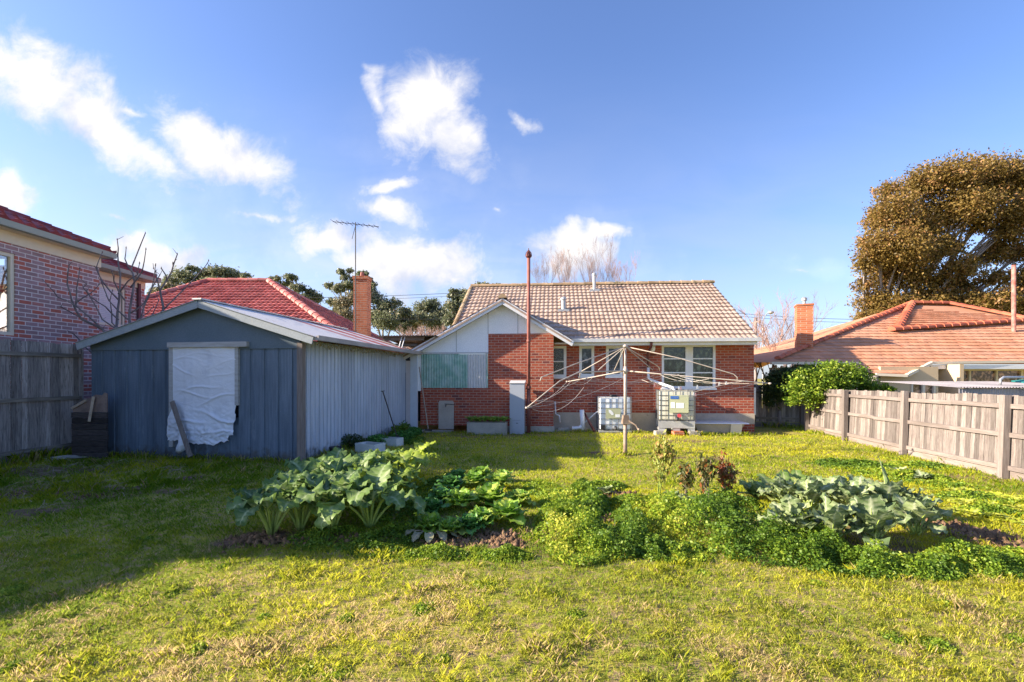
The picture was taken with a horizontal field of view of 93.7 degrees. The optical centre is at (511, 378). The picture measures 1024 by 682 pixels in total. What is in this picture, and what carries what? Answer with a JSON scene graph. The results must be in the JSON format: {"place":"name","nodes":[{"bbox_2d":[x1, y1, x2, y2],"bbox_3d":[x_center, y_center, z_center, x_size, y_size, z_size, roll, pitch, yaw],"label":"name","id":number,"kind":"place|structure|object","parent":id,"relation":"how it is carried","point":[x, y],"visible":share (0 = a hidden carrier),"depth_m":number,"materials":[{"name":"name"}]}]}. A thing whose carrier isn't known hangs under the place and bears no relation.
{"place":"outdoors","nodes":[
{"label":"outdoors","id":0,"kind":"place"},
{"bbox_2d":[0,205,161,398],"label":"neighbour house","id":1,"kind":"structure","parent":0,"point":[34,252],"depth_m":12.14,"materials":[{"name":"brick"}]},
{"bbox_2d":[0,251,13,335],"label":"window","id":2,"kind":"structure","parent":1,"relation":"in","point":[10,257],"depth_m":11.04,"materials":[{"name":"beige paint"}]},
{"bbox_2d":[99,284,124,326],"bbox_3d":[-12.965,-2.326,15.451,0.070,1.269,1.134,0,0,0],"label":"window","id":3,"kind":"structure","parent":1,"relation":"in","point":[103,299],"depth_m":15.45,"materials":[{"name":"glass"}]},
{"bbox_2d":[145,272,401,352],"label":"neighbour house","id":4,"kind":"structure","parent":0,"point":[268,295],"depth_m":20.08,"materials":[{"name":"red tile"}]},
{"bbox_2d":[330,219,378,331],"bbox_3d":[-5.929,-3.707,18.200,1.766,4.514,0.444,0,0,0],"label":"television antenna","id":5,"kind":"object","parent":4,"relation":"on","point":[355,258],"visible":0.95,"depth_m":18.18,"materials":[{"name":"metal"}]},
{"bbox_2d":[0,379,1023,681],"bbox_3d":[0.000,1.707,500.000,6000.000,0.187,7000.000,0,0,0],"label":"ground","id":6,"kind":"structure","parent":0,"point":[502,659],"depth_m":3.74,"materials":[{"name":"plant"}]},
{"bbox_2d":[0,339,83,465],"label":"paling fence","id":7,"kind":"object","parent":6,"relation":"on","point":[47,388],"visible":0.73,"depth_m":10.10,"materials":[{"name":"wood"}]},
{"bbox_2d":[71,393,108,457],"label":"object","id":8,"kind":"object","parent":6,"relation":"on","point":[89,428],"visible":0.98,"depth_m":10.44,"materials":[{"name":"wood"}]},
{"bbox_2d":[4,458,203,509],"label":"dead stalks","id":9,"kind":"object","parent":6,"relation":"on","point":[53,470],"visible":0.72,"depth_m":8.84,"materials":[{"name":"plant"}]},
{"bbox_2d":[42,232,208,352],"bbox_3d":[-9.792,-1.035,11.899,4.538,5.584,1.497,0,0,0],"label":"bare fig tree","id":10,"kind":"object","parent":6,"relation":"on","point":[119,290],"visible":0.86,"depth_m":11.90,"materials":[{"name":"brown plant"}]},
{"bbox_2d":[147,281,179,293],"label":"gum tree","id":11,"kind":"object","parent":6,"relation":"on","point":[156,288],"visible":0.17,"depth_m":41.76,"materials":[{"name":"green plant"}]},
{"bbox_2d":[170,400,192,457],"bbox_3d":[-7.071,1.074,10.258,0.723,1.203,0.056,0,0,25],"label":"broken board","id":12,"kind":"object","parent":6,"relation":"on","point":[181,428],"visible":1,"depth_m":10.24,"materials":[{"name":"wood"}]},
{"bbox_2d":[159,263,253,286],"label":"gum tree","id":13,"kind":"object","parent":6,"relation":"on","point":[183,276],"visible":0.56,"depth_m":47.89,"materials":[{"name":"green plant"}]},
{"bbox_2d":[74,298,421,460],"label":"garden shed","id":14,"kind":"structure","parent":6,"relation":"on","point":[237,381],"depth_m":10.51,"materials":[{"name":"grey paint"}]},
{"bbox_2d":[225,475,317,535],"bbox_3d":[-2.614,1.405,5.264,0.936,0.615,1.050,0,0,-35],"label":"silverbeet","id":15,"kind":"object","parent":6,"relation":"on","point":[246,505],"visible":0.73,"depth_m":5.10,"materials":[{"name":"green plant"}]},
{"bbox_2d":[267,273,323,303],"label":"gum tree","id":16,"kind":"object","parent":6,"relation":"on","point":[299,288],"visible":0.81,"depth_m":51.50,"materials":[{"name":"green plant"}]},
{"bbox_2d":[253,470,345,529],"bbox_3d":[-2.404,1.391,5.389,1.118,0.617,1.111,0,0,-27],"label":"silverbeet","id":17,"kind":"object","parent":6,"relation":"on","point":[299,518],"visible":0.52,"depth_m":5.24,"materials":[{"name":"green plant"}]},
{"bbox_2d":[261,454,349,504],"bbox_3d":[-2.532,1.378,6.156,1.164,0.678,1.145,0,0,0],"label":"silverbeet","id":18,"kind":"object","parent":6,"relation":"on","point":[296,465],"visible":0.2,"depth_m":6.34,"materials":[{"name":"green plant"}]},
{"bbox_2d":[273,467,375,530],"bbox_3d":[-2.023,1.366,5.316,1.086,0.664,1.149,0,0,0],"label":"silverbeet","id":19,"kind":"object","parent":6,"relation":"on","point":[332,513],"visible":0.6,"depth_m":5.13,"materials":[{"name":"green plant"}]},
{"bbox_2d":[303,447,346,460],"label":"silverbeet","id":20,"kind":"object","parent":6,"relation":"on","point":[335,452],"visible":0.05,"depth_m":7.53,"materials":[{"name":"green plant"}]},
{"bbox_2d":[328,291,352,321],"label":"gum tree","id":21,"kind":"object","parent":6,"relation":"on","point":[342,305],"visible":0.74,"depth_m":45.37,"materials":[{"name":"green plant"}]},
{"bbox_2d":[322,267,377,310],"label":"gum tree","id":22,"kind":"object","parent":6,"relation":"on","point":[342,287],"visible":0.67,"depth_m":49.60,"materials":[{"name":"green plant"}]},
{"bbox_2d":[341,433,367,447],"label":"herb clump","id":23,"kind":"object","parent":6,"relation":"on","point":[349,442],"visible":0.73,"depth_m":11.85,"materials":[{"name":"green plant"}]},
{"bbox_2d":[310,449,406,508],"bbox_3d":[-2.072,1.357,6.366,1.242,0.710,1.358,0,0,0],"label":"silverbeet","id":24,"kind":"object","parent":6,"relation":"on","point":[362,460],"visible":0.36,"depth_m":6.51,"materials":[{"name":"green plant"}]},
{"bbox_2d":[338,448,400,466],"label":"silverbeet","id":25,"kind":"object","parent":6,"relation":"on","point":[366,451],"visible":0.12,"depth_m":7.67,"materials":[{"name":"green plant"}]},
{"bbox_2d":[355,441,384,452],"bbox_3d":[-3.358,1.645,11.373,0.620,0.230,0.370,0,0,28],"label":"foam box","id":26,"kind":"object","parent":6,"relation":"on","point":[365,446],"visible":0.74,"depth_m":11.27,"materials":[{"name":"plastic"}]},
{"bbox_2d":[314,461,426,529],"bbox_3d":[-1.616,1.352,5.428,1.211,0.706,1.135,0,0,-29],"label":"silverbeet","id":27,"kind":"object","parent":6,"relation":"on","point":[379,475],"visible":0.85,"depth_m":5.34,"materials":[{"name":"green plant"}]},
{"bbox_2d":[366,434,388,442],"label":"herb clump","id":28,"kind":"object","parent":6,"relation":"on","point":[374,438],"visible":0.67,"depth_m":12.38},
{"bbox_2d":[371,287,404,335],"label":"gum tree","id":29,"kind":"object","parent":6,"relation":"on","point":[384,318],"visible":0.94,"depth_m":49.57,"materials":[{"name":"green plant"}]},
{"bbox_2d":[352,455,426,503],"bbox_3d":[-1.699,1.398,6.467,1.090,0.604,1.219,0,0,0],"label":"silverbeet","id":30,"kind":"object","parent":6,"relation":"on","point":[408,473],"visible":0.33,"depth_m":6.48,"materials":[{"name":"green plant"}]},
{"bbox_2d":[381,437,403,446],"bbox_3d":[-3.146,1.655,12.537,0.520,0.210,0.350,0,0,20],"label":"foam box","id":31,"kind":"object","parent":6,"relation":"on","point":[395,441],"visible":0.66,"depth_m":12.39,"materials":[{"name":"plastic"}]},
{"bbox_2d":[371,448,433,469],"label":"silverbeet","id":32,"kind":"object","parent":6,"relation":"on","point":[408,458],"visible":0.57,"depth_m":7.43,"materials":[{"name":"green plant"}]},
{"bbox_2d":[391,430,414,439],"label":"herb clump","id":33,"kind":"object","parent":6,"relation":"on","point":[407,434],"visible":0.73,"depth_m":13.31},
{"bbox_2d":[375,335,436,426],"bbox_3d":[-4.440,0.180,17.698,4.416,3.140,4.614,0,0,5],"label":"carport","id":34,"kind":"object","parent":6,"relation":"on","point":[412,403],"visible":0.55,"depth_m":15.88,"materials":[{"name":"white metal"}]},
{"bbox_2d":[406,361,409,425],"bbox_3d":[-3.467,0.583,15.945,0.195,2.333,0.060,0,0,5],"label":"door","id":35,"kind":"structure","parent":34,"relation":"in","point":[407,362],"depth_m":15.91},
{"bbox_2d":[395,305,418,335],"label":"gum tree","id":36,"kind":"object","parent":6,"relation":"on","point":[406,317],"visible":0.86,"depth_m":51.81,"materials":[{"name":"green plant"}]},
{"bbox_2d":[371,303,448,334],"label":"gum tree","id":37,"kind":"object","parent":6,"relation":"on","point":[414,326],"visible":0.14,"depth_m":55.94,"materials":[{"name":"green plant"}]},
{"bbox_2d":[395,441,442,470],"bbox_3d":[-1.768,1.448,8.656,0.994,0.634,1.153,0,0,0],"label":"silverbeet","id":38,"kind":"object","parent":6,"relation":"on","point":[420,445],"visible":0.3,"depth_m":8.72,"materials":[{"name":"green plant"}]},
{"bbox_2d":[396,324,442,348],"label":"bare bush","id":39,"kind":"object","parent":6,"relation":"on","point":[408,333],"visible":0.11,"depth_m":29.00,"materials":[{"name":"plant"}]},
{"bbox_2d":[412,511,442,532],"bbox_3d":[-0.909,1.598,5.345,0.410,0.243,0.439,0,0,-35],"label":"lettuce","id":40,"kind":"object","parent":6,"relation":"on","point":[428,521],"visible":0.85,"depth_m":5.28,"materials":[{"name":"green plant"}]},
{"bbox_2d":[411,296,449,334],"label":"gum tree","id":41,"kind":"object","parent":6,"relation":"on","point":[424,308],"visible":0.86,"depth_m":53.41,"materials":[{"name":"green plant"}]},
{"bbox_2d":[405,528,458,542],"bbox_3d":[-0.816,1.665,5.148,0.686,0.092,0.360,0,0,-28],"label":"wilted cabbage","id":42,"kind":"object","parent":6,"relation":"on","point":[428,536],"visible":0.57,"depth_m":5.07,"materials":[{"name":"grey plant"}]},
{"bbox_2d":[417,496,450,513],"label":"lettuce","id":43,"kind":"object","parent":6,"relation":"on","point":[433,504],"visible":0.85,"depth_m":5.84,"materials":[{"name":"plant"}]},
{"bbox_2d":[422,430,453,432],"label":"concrete slab","id":44,"kind":"structure","parent":6,"relation":"on","point":[435,431],"depth_m":15.51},
{"bbox_2d":[438,401,454,428],"bbox_3d":[-2.154,1.204,15.805,0.558,0.932,0.103,0,0,5],"label":"cover plate","id":45,"kind":"object","parent":44,"relation":"on","point":[445,414],"visible":1,"depth_m":15.84,"materials":[{"name":"metal"}]},
{"bbox_2d":[428,484,451,501],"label":"lettuce","id":46,"kind":"object","parent":6,"relation":"on","point":[439,492],"visible":0.77,"depth_m":6.25,"materials":[{"name":"plant"}]},
{"bbox_2d":[432,515,467,534],"bbox_3d":[-0.678,1.608,5.269,0.409,0.200,0.416,0,0,0],"label":"lettuce","id":47,"kind":"object","parent":6,"relation":"on","point":[450,523],"visible":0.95,"depth_m":5.21,"materials":[{"name":"green plant"}]},
{"bbox_2d":[434,474,465,488],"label":"lettuce","id":48,"kind":"object","parent":6,"relation":"on","point":[451,481],"visible":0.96,"depth_m":7.11,"materials":[{"name":"plant"}]},
{"bbox_2d":[440,287,467,327],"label":"gum tree","id":49,"kind":"object","parent":6,"relation":"on","point":[453,303],"visible":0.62,"depth_m":46.53,"materials":[{"name":"green plant"}]},
{"bbox_2d":[443,487,481,506],"bbox_3d":[-0.628,1.511,6.117,0.499,0.240,0.529,0,0,0],"label":"lettuce","id":50,"kind":"object","parent":6,"relation":"on","point":[463,497],"visible":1,"depth_m":6.08,"materials":[{"name":"green plant"}]},
{"bbox_2d":[455,512,485,534],"bbox_3d":[-0.464,1.595,5.320,0.356,0.214,0.406,0,0,0],"label":"lettuce","id":51,"kind":"object","parent":6,"relation":"on","point":[468,520],"visible":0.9,"depth_m":5.28,"materials":[{"name":"plant"}]},
{"bbox_2d":[459,470,489,486],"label":"lettuce","id":52,"kind":"object","parent":6,"relation":"on","point":[472,478],"visible":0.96,"depth_m":7.22,"materials":[{"name":"green plant"}]},
{"bbox_2d":[471,465,493,478],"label":"lettuce","id":53,"kind":"object","parent":6,"relation":"on","point":[485,470],"visible":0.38,"depth_m":8.14,"materials":[{"name":"green plant"}]},
{"bbox_2d":[468,505,498,528],"bbox_3d":[-0.368,1.564,5.452,0.429,0.235,0.426,0,0,26],"label":"lettuce","id":54,"kind":"object","parent":6,"relation":"on","point":[485,513],"visible":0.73,"depth_m":5.41,"materials":[{"name":"green plant"}]},
{"bbox_2d":[467,421,506,434],"bbox_3d":[-0.780,1.575,15.199,1.240,0.390,0.400,0,0,5],"label":"planter trough","id":55,"kind":"object","parent":6,"relation":"on","point":[486,427],"visible":0.77,"depth_m":15.01,"materials":[{"name":"concrete"}]},
{"bbox_2d":[470,481,511,505],"bbox_3d":[-0.299,1.502,6.305,0.621,0.295,0.601,0,0,0],"label":"lettuce","id":56,"kind":"object","parent":6,"relation":"on","point":[489,493],"visible":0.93,"depth_m":6.23,"materials":[{"name":"green plant"}]},
{"bbox_2d":[482,472,513,489],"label":"lettuce","id":57,"kind":"object","parent":6,"relation":"on","point":[501,479],"visible":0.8,"depth_m":7.32,"materials":[{"name":"green plant"}]},
{"bbox_2d":[487,498,527,525],"bbox_3d":[-0.073,1.538,5.645,0.540,0.276,0.558,0,0,0],"label":"lettuce","id":58,"kind":"object","parent":6,"relation":"on","point":[506,509],"visible":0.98,"depth_m":5.56,"materials":[{"name":"green plant"}]},
{"bbox_2d":[0,420,1023,681],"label":"weeds","id":59,"kind":"object","parent":6,"relation":"on","point":[584,502],"visible":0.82,"depth_m":4.87,"materials":[{"name":"green plant"}]},
{"bbox_2d":[1,483,1023,553],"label":"soil clods","id":60,"kind":"object","parent":6,"relation":"on","point":[497,538],"visible":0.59,"depth_m":5.11,"materials":[{"name":"soil"}]},
{"bbox_2d":[509,380,525,433],"bbox_3d":[0.180,0.916,15.389,0.500,1.708,0.320,0,0,8],"label":"metal cabinet","id":61,"kind":"object","parent":6,"relation":"on","point":[517,406],"visible":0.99,"depth_m":15.25,"materials":[{"name":"metal"}]},
{"bbox_2d":[506,488,535,505],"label":"lettuce","id":62,"kind":"object","parent":6,"relation":"on","point":[520,494],"visible":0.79,"depth_m":6.25,"materials":[{"name":"green plant"}]},
{"bbox_2d":[525,248,531,432],"bbox_3d":[0.530,-1.178,15.300,0.211,5.956,0.200,0,0,0],"label":"vent stack","id":63,"kind":"object","parent":6,"relation":"on","point":[528,254],"visible":0.98,"depth_m":15.25,"materials":[{"name":"metal"}]},
{"bbox_2d":[530,247,572,282],"bbox_3d":[3.257,-7.794,39.647,3.936,6.739,2.520,0,0,-16],"label":"bare tree","id":64,"kind":"object","parent":6,"relation":"on","point":[546,270],"visible":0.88,"depth_m":39.49,"materials":[{"name":"plant"}]},
{"bbox_2d":[550,246,603,282],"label":"bare tree","id":65,"kind":"object","parent":6,"relation":"on","point":[570,264],"visible":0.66,"depth_m":41.08,"materials":[{"name":"plant"}]},
{"bbox_2d":[403,272,761,431],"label":"brick house","id":66,"kind":"structure","parent":6,"relation":"on","point":[472,360],"depth_m":15.93,"materials":[{"name":"brick"}]},
{"bbox_2d":[554,346,565,378],"bbox_3d":[1.517,-0.548,16.263,0.707,1.109,0.130,0,0,5],"label":"window","id":67,"kind":"structure","parent":66,"relation":"in","point":[559,351],"depth_m":16.28,"materials":[{"name":"white paint"}]},
{"bbox_2d":[578,346,594,377],"bbox_3d":[2.515,-0.556,16.176,0.561,1.082,0.130,0,0,5],"label":"window","id":68,"kind":"structure","parent":66,"relation":"in","point":[585,352],"depth_m":16.17,"materials":[{"name":"white paint"}]},
{"bbox_2d":[605,346,623,377],"bbox_3d":[3.431,-0.553,16.096,0.609,1.077,0.130,0,0,5],"label":"window","id":69,"kind":"structure","parent":66,"relation":"in","point":[611,365],"depth_m":16.10,"materials":[{"name":"white paint"}]},
{"bbox_2d":[661,345,716,389],"bbox_3d":[5.834,-0.368,15.885,1.788,1.495,0.130,0,0,5],"label":"window","id":70,"kind":"structure","parent":66,"relation":"in","point":[701,354],"depth_m":15.89,"materials":[{"name":"white paint"}]},
{"bbox_2d":[572,410,597,431],"bbox_3d":[2.525,1.333,15.720,1.141,0.841,0.152,0,0,-1],"label":"drain pipe fitting","id":71,"kind":"object","parent":6,"relation":"on","point":[582,422],"visible":0.81,"depth_m":15.66,"materials":[{"name":"white plastic"}]},
{"bbox_2d":[568,233,617,281],"bbox_3d":[6.635,-8.161,39.801,4.122,7.480,3.450,0,0,0],"label":"bare tree","id":72,"kind":"object","parent":6,"relation":"on","point":[593,269],"visible":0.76,"depth_m":39.74,"materials":[{"name":"plant"}]},
{"bbox_2d":[596,395,631,432],"bbox_3d":[3.311,1.155,15.658,1.037,1.230,1.118,0,0,4],"label":"water tank","id":73,"kind":"object","parent":6,"relation":"on","point":[610,412],"visible":0.87,"depth_m":15.27,"materials":[{"name":"white plastic"}]},
{"bbox_2d":[600,252,637,281],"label":"bare tree","id":74,"kind":"object","parent":6,"relation":"on","point":[617,270],"visible":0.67,"depth_m":41.19,"materials":[{"name":"plant"}]},
{"bbox_2d":[525,344,770,452],"bbox_3d":[2.592,0.530,11.262,5.425,2.640,3.148,0,0,-12],"label":"clothes hoist","id":75,"kind":"object","parent":6,"relation":"on","point":[625,421],"visible":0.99,"depth_m":10.97,"materials":[{"name":"metal"}]},
{"bbox_2d":[653,430,665,434],"bbox_3d":[4.563,1.692,14.820,0.320,0.155,0.280,0,0,0],"label":"paver","id":76,"kind":"object","parent":6,"relation":"on","point":[659,432],"visible":0.64,"depth_m":14.69,"materials":[{"name":"concrete"}]},
{"bbox_2d":[656,388,695,430],"bbox_3d":[5.148,0.960,15.151,1.097,1.300,1.118,0,0,12],"label":"water tank","id":77,"kind":"object","parent":76,"relation":"on","point":[673,413],"visible":0.93,"depth_m":14.75,"materials":[{"name":"plastic"}]},
{"bbox_2d":[645,429,679,493],"bbox_3d":[2.149,1.213,6.836,0.356,0.982,0.491,0,0,-22],"label":"chilli bush","id":78,"kind":"object","parent":6,"relation":"on","point":[663,446],"visible":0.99,"depth_m":6.82,"materials":[{"name":"green plant"}]},
{"bbox_2d":[676,460,696,496],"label":"chilli bush","id":79,"kind":"object","parent":6,"relation":"on","point":[686,475],"visible":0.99,"depth_m":6.65,"materials":[{"name":"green plant"}]},
{"bbox_2d":[694,453,717,496],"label":"chilli bush","id":80,"kind":"object","parent":6,"relation":"on","point":[704,467],"visible":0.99,"depth_m":6.40,"materials":[{"name":"brown plant"}]},
{"bbox_2d":[695,421,748,433],"bbox_3d":[6.520,1.567,15.352,1.760,0.365,0.840,0,0,6],"label":"low bench","id":81,"kind":"object","parent":6,"relation":"on","point":[717,427],"visible":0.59,"depth_m":15.04,"materials":[{"name":"concrete"}]},
{"bbox_2d":[713,448,742,489],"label":"chilli bush","id":82,"kind":"object","parent":6,"relation":"on","point":[724,475],"visible":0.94,"depth_m":6.54,"materials":[{"name":"red plant"}]},
{"bbox_2d":[737,479,779,501],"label":"plant","id":83,"kind":"object","parent":6,"relation":"on","point":[751,488],"visible":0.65,"depth_m":6.52,"materials":[{"name":"green plant"}]},
{"bbox_2d":[734,288,798,383],"bbox_3d":[12.461,-1.370,23.461,3.870,6.491,5.126,0,0,-19],"label":"bare tree","id":84,"kind":"object","parent":6,"relation":"on","point":[763,332],"visible":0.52,"depth_m":23.33,"materials":[{"name":"plant"}]},
{"bbox_2d":[748,470,799,494],"bbox_3d":[3.814,1.532,6.904,0.791,0.374,0.837,0,0,0],"label":"lettuce","id":85,"kind":"object","parent":6,"relation":"on","point":[763,478],"visible":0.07,"depth_m":7.05,"materials":[{"name":"green plant"}]},
{"bbox_2d":[757,473,798,502],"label":"cauliflower plant","id":86,"kind":"object","parent":6,"relation":"on","point":[779,490],"visible":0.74,"depth_m":6.11,"materials":[{"name":"green plant"}]},
{"bbox_2d":[754,384,804,426],"bbox_3d":[9.558,1.011,17.329,2.609,1.681,0.313,0,0,12],"label":"paling fence","id":87,"kind":"object","parent":6,"relation":"on","point":[789,414],"visible":0.21,"depth_m":17.41,"materials":[{"name":"wood"}]},
{"bbox_2d":[757,363,814,426],"bbox_3d":[9.805,0.590,16.971,2.172,2.321,1.256,0,0,0],"label":"evergreen bush","id":88,"kind":"object","parent":6,"relation":"on","point":[774,379],"visible":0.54,"depth_m":16.90,"materials":[{"name":"green plant"}]},
{"bbox_2d":[757,494,822,536],"bbox_3d":[2.972,1.464,5.122,0.670,0.416,0.548,0,0,44],"label":"cauliflower plant","id":89,"kind":"object","parent":6,"relation":"on","point":[788,505],"visible":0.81,"depth_m":5.06,"materials":[{"name":"green plant"}]},
{"bbox_2d":[761,289,838,367],"bbox_3d":[17.323,-1.707,29.891,3.808,7.136,4.092,0,0,0],"label":"bare tree","id":90,"kind":"object","parent":6,"relation":"on","point":[789,336],"visible":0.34,"depth_m":29.39,"materials":[{"name":"plant"}]},
{"bbox_2d":[783,468,826,480],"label":"lettuce","id":91,"kind":"object","parent":6,"relation":"on","point":[795,474],"visible":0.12,"depth_m":7.31,"materials":[{"name":"green plant"}]},
{"bbox_2d":[781,476,844,510],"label":"cauliflower plant","id":92,"kind":"object","parent":6,"relation":"on","point":[808,489],"visible":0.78,"depth_m":5.83,"materials":[{"name":"green plant"}]},
{"bbox_2d":[807,475,845,501],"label":"cauliflower plant","id":93,"kind":"object","parent":6,"relation":"on","point":[830,479],"visible":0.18,"depth_m":6.64,"materials":[{"name":"green plant"}]},
{"bbox_2d":[777,359,897,412],"bbox_3d":[10.254,0.565,15.170,3.729,2.378,1.710,0,0,0],"label":"evergreen bush","id":94,"kind":"object","parent":6,"relation":"on","point":[810,385],"visible":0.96,"depth_m":15.02,"materials":[{"name":"green plant"}]},
{"bbox_2d":[797,492,878,540],"bbox_3d":[3.272,1.421,4.962,0.734,0.514,0.594,0,0,0],"label":"cauliflower plant","id":95,"kind":"object","parent":6,"relation":"on","point":[835,516],"visible":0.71,"depth_m":4.85,"materials":[{"name":"green plant"}]},
{"bbox_2d":[816,476,886,504],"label":"cauliflower plant","id":96,"kind":"object","parent":6,"relation":"on","point":[849,491],"visible":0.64,"depth_m":5.75,"materials":[{"name":"green plant"}]},
{"bbox_2d":[846,474,869,498],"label":"cauliflower plant","id":97,"kind":"object","parent":6,"relation":"on","point":[860,479],"visible":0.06,"depth_m":6.44,"materials":[{"name":"green plant"}]},
{"bbox_2d":[839,495,911,549],"bbox_3d":[3.645,1.420,4.857,0.654,0.529,0.693,0,0,0],"label":"cauliflower plant","id":98,"kind":"object","parent":6,"relation":"on","point":[873,515],"visible":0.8,"depth_m":4.79,"materials":[{"name":"green plant"}]},
{"bbox_2d":[754,265,1023,396],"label":"neighbour house","id":99,"kind":"structure","parent":6,"relation":"on","point":[913,340],"depth_m":20.51,"materials":[{"name":"tile"}]},
{"bbox_2d":[911,384,935,396],"bbox_3d":[15.665,0.648,18.315,0.927,1.004,0.090,0,0,0],"label":"window","id":100,"kind":"structure","parent":99,"relation":"in","point":[926,389],"depth_m":18.35,"materials":[{"name":"glass"}]},
{"bbox_2d":[964,369,1022,388],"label":"window","id":101,"kind":"structure","parent":99,"relation":"in","point":[969,374],"depth_m":19.80,"materials":[{"name":"beige paint"}]},
{"bbox_2d":[862,456,916,506],"bbox_3d":[4.569,1.288,5.823,0.707,0.714,0.718,0,0,0],"label":"cauliflower plant","id":102,"kind":"object","parent":6,"relation":"on","point":[886,489],"visible":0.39,"depth_m":5.72,"materials":[{"name":"green plant"}]},
{"bbox_2d":[804,389,1023,481],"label":"paling fence","id":103,"kind":"object","parent":6,"relation":"on","point":[983,432],"visible":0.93,"depth_m":10.07,"materials":[{"name":"wood"}]},
{"bbox_2d":[892,486,942,510],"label":"cauliflower plant","id":104,"kind":"object","parent":6,"relation":"on","point":[910,495],"visible":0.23,"depth_m":5.61,"materials":[{"name":"green plant"}]},
{"bbox_2d":[887,493,952,535],"bbox_3d":[4.289,1.450,5.099,0.609,0.428,0.626,0,0,0],"label":"cauliflower plant","id":105,"kind":"object","parent":6,"relation":"on","point":[919,511],"visible":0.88,"depth_m":5.02,"materials":[{"name":"green plant"}]},
{"bbox_2d":[844,143,1023,380],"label":"fig tree","id":106,"kind":"object","parent":6,"relation":"on","point":[973,193],"visible":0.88,"depth_m":33.13,"materials":[{"name":"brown plant"}]},
{"bbox_2d":[0,0,1023,378],"label":"sky","id":107,"kind":"structure","parent":0,"point":[740,145],"materials":[{"name":"blue"}]},
{"bbox_2d":[880,376,1023,395],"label":"tin shed","id":108,"kind":"structure","parent":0,"point":[984,384],"depth_m":12.51,"materials":[{"name":"metal"}]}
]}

